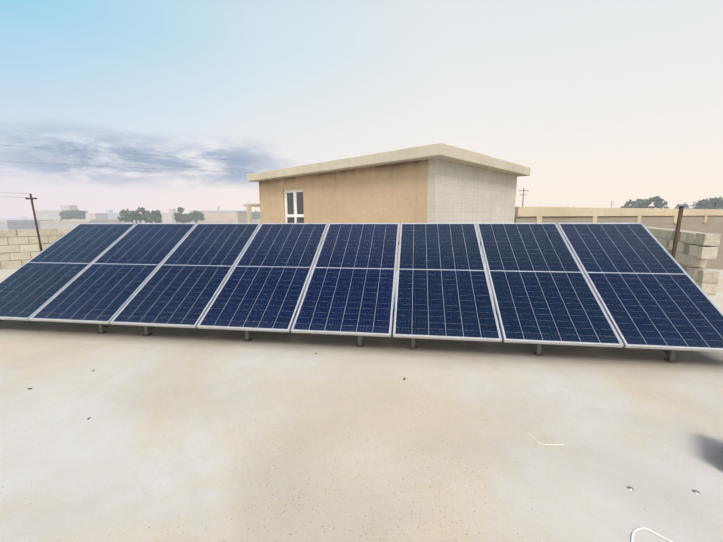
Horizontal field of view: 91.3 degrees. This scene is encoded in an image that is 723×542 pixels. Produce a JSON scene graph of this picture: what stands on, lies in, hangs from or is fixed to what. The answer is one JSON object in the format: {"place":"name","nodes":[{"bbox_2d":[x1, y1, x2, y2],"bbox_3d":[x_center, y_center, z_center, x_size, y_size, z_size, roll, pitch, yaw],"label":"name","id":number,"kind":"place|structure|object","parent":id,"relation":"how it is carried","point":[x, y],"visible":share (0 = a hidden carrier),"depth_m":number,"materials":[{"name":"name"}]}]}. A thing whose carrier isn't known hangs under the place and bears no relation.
{"place":"outdoors","nodes":[
{"label":"outdoors","id":0,"kind":"place"},
{"bbox_2d":[0,218,33,219],"bbox_3d":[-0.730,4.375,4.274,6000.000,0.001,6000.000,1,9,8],"label":"ground","id":1,"kind":"structure","parent":0,"point":[11,218],"depth_m":1664.88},
{"bbox_2d":[59,209,86,220],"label":"tree","id":2,"kind":"object","parent":1,"relation":"on","point":[71,214],"visible":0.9,"depth_m":114.00,"materials":[{"name":"green plant"}]},
{"bbox_2d":[117,207,154,223],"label":"tree","id":3,"kind":"object","parent":1,"relation":"on","point":[127,215],"visible":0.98,"depth_m":82.79,"materials":[{"name":"green plant"}]},
{"bbox_2d":[145,210,162,222],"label":"tree","id":4,"kind":"object","parent":1,"relation":"on","point":[156,215],"visible":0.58,"depth_m":88.29,"materials":[{"name":"green plant"}]},
{"bbox_2d":[174,207,192,222],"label":"tree","id":5,"kind":"object","parent":1,"relation":"on","point":[180,217],"visible":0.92,"depth_m":97.81,"materials":[{"name":"green plant"}]},
{"bbox_2d":[189,210,204,222],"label":"tree","id":6,"kind":"object","parent":1,"relation":"on","point":[197,215],"visible":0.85,"depth_m":105.18,"materials":[{"name":"green plant"}]},
{"bbox_2d":[218,188,613,210],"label":"street poles","id":7,"kind":"object","parent":1,"relation":"on","point":[523,190],"visible":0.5,"depth_m":58.96,"materials":[{"name":"brown wood"}]},
{"bbox_2d":[621,200,640,207],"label":"tree","id":8,"kind":"object","parent":1,"relation":"on","point":[628,203],"visible":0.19,"depth_m":78.54,"materials":[{"name":"green plant"}]},
{"bbox_2d":[632,196,669,208],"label":"tree","id":9,"kind":"object","parent":1,"relation":"on","point":[656,200],"visible":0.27,"depth_m":72.16,"materials":[{"name":"green plant"}]},
{"bbox_2d":[673,203,688,208],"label":"tree","id":10,"kind":"object","parent":1,"relation":"on","point":[677,205],"visible":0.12,"depth_m":109.77,"materials":[{"name":"green plant"}]},
{"bbox_2d":[693,197,716,208],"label":"tree","id":11,"kind":"object","parent":1,"relation":"on","point":[705,201],"visible":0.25,"depth_m":73.19,"materials":[{"name":"green plant"}]},
{"bbox_2d":[707,196,722,208],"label":"tree","id":12,"kind":"object","parent":1,"relation":"on","point":[719,203],"visible":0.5,"depth_m":68.02,"materials":[{"name":"green plant"}]},
{"bbox_2d":[243,204,259,222],"bbox_3d":[-4.086,-1.600,13.372,0.310,1.850,0.550,8,12,43],"label":"door canopy","id":13,"kind":"object","parent":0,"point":[249,211],"visible":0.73,"depth_m":13.06,"materials":[{"name":"concrete"}]},
{"bbox_2d":[252,211,259,218],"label":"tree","id":14,"kind":"object","parent":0,"point":[255,214],"visible":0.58,"depth_m":159.22,"materials":[{"name":"green plant"}]},
{"bbox_2d":[259,159,427,270],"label":"roof room walls","id":15,"kind":"structure","parent":0,"point":[394,193],"depth_m":9.55,"materials":[{"name":"beige paint"}]},
{"bbox_2d":[284,189,303,222],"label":"window","id":16,"kind":"structure","parent":15,"relation":"in","point":[294,208],"depth_m":11.67,"materials":[{"name":"white metal"}]},
{"bbox_2d":[247,143,530,181],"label":"roof","id":17,"kind":"structure","parent":15,"relation":"on","point":[443,151],"depth_m":8.98,"materials":[{"name":"beige concrete"}]},
{"bbox_2d":[0,202,697,229],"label":"distant houses","id":18,"kind":"structure","parent":0,"point":[48,219],"depth_m":111.58,"materials":[{"name":"grey concrete"}]},
{"bbox_2d":[0,263,722,541],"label":"roof deck","id":19,"kind":"structure","parent":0,"point":[196,434],"depth_m":2.21,"materials":[{"name":"beige concrete"}]},
{"bbox_2d":[0,228,72,268],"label":"parapet","id":20,"kind":"structure","parent":19,"relation":"on","point":[19,248],"depth_m":9.75,"materials":[{"name":"concrete"}]},
{"bbox_2d":[2,145,257,250],"bbox_3d":[-24.351,-4.025,7.758,41.263,8.504,9.649,0,9,0],"label":"roof pole","id":21,"kind":"object","parent":19,"relation":"on","point":[35,219],"visible":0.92,"depth_m":9.31,"materials":[{"name":"brown wood"}]},
{"bbox_2d":[0,241,676,362],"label":"panel rack","id":22,"kind":"object","parent":19,"relation":"on","point":[670,358],"visible":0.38,"depth_m":3.76,"materials":[{"name":"metal"}]},
{"bbox_2d":[0,223,135,320],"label":"solar panel","id":23,"kind":"object","parent":22,"relation":"on","point":[30,288],"visible":0.96,"depth_m":4.91,"materials":[{"name":"glass"}]},
{"bbox_2d":[29,223,196,323],"bbox_3d":[-3.239,-0.085,4.860,1.040,0.036,2.090,1,40,8],"label":"solar panel","id":24,"kind":"object","parent":22,"relation":"on","point":[105,286],"visible":0.98,"depth_m":4.65,"materials":[{"name":"glass"}]},
{"bbox_2d":[110,223,260,327],"bbox_3d":[-2.190,-0.065,4.708,1.040,0.036,2.090,1,40,8],"label":"solar panel","id":25,"kind":"object","parent":22,"relation":"on","point":[182,285],"visible":1,"depth_m":4.49,"materials":[{"name":"glass"}]},
{"bbox_2d":[197,223,327,331],"bbox_3d":[-1.141,-0.045,4.556,1.040,0.036,2.090,1,40,8],"label":"solar panel","id":26,"kind":"object","parent":22,"relation":"on","point":[263,287],"visible":1,"depth_m":4.33,"materials":[{"name":"glass"}]},
{"bbox_2d":[291,223,398,336],"bbox_3d":[-0.092,-0.025,4.405,1.040,0.036,2.090,1,40,8],"label":"solar panel","id":27,"kind":"object","parent":22,"relation":"on","point":[350,288],"visible":1,"depth_m":4.17,"materials":[{"name":"glass"}]},
{"bbox_2d":[393,223,501,341],"bbox_3d":[0.956,-0.006,4.253,1.040,0.036,2.090,1,40,8],"label":"solar panel","id":28,"kind":"object","parent":22,"relation":"on","point":[443,290],"visible":1,"depth_m":4.01,"materials":[{"name":"glass"}]},
{"bbox_2d":[477,223,623,347],"bbox_3d":[2.005,0.014,4.101,1.040,0.036,2.090,1,40,8],"label":"solar panel","id":29,"kind":"object","parent":22,"relation":"on","point":[543,292],"visible":1,"depth_m":3.85,"materials":[{"name":"glass"}]},
{"bbox_2d":[557,223,722,351],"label":"solar panel","id":30,"kind":"object","parent":22,"relation":"on","point":[650,293],"visible":1,"depth_m":3.73,"materials":[{"name":"glass"}]},
{"bbox_2d":[530,434,672,541],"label":"cable offcuts","id":31,"kind":"object","parent":19,"relation":"on","point":[636,530],"visible":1,"depth_m":1.55,"materials":[{"name":"white plastic"}]},
{"bbox_2d":[627,486,698,493],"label":"pebbles","id":32,"kind":"object","parent":19,"relation":"on","point":[631,488],"visible":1,"depth_m":1.79,"materials":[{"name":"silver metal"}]},
{"bbox_2d":[646,227,720,294],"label":"parapet","id":33,"kind":"structure","parent":19,"relation":"on","point":[695,251],"depth_m":6.41,"materials":[{"name":"concrete"}]},
{"bbox_2d":[671,201,722,258],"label":"roof pole","id":34,"kind":"object","parent":19,"relation":"on","point":[677,232],"visible":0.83,"depth_m":5.46,"materials":[{"name":"brown wood"}]},
{"bbox_2d":[0,0,722,217],"label":"sky","id":35,"kind":"structure","parent":0,"point":[605,102],"materials":[{"name":"blue"}]},
{"bbox_2d":[427,158,516,262],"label":"building wall","id":36,"kind":"structure","parent":0,"point":[460,193],"depth_m":9.08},
{"bbox_2d":[514,207,722,269],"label":"boundary wall","id":37,"kind":"structure","parent":0,"point":[704,220],"depth_m":16.55,"materials":[{"name":"beige concrete"}]}
]}

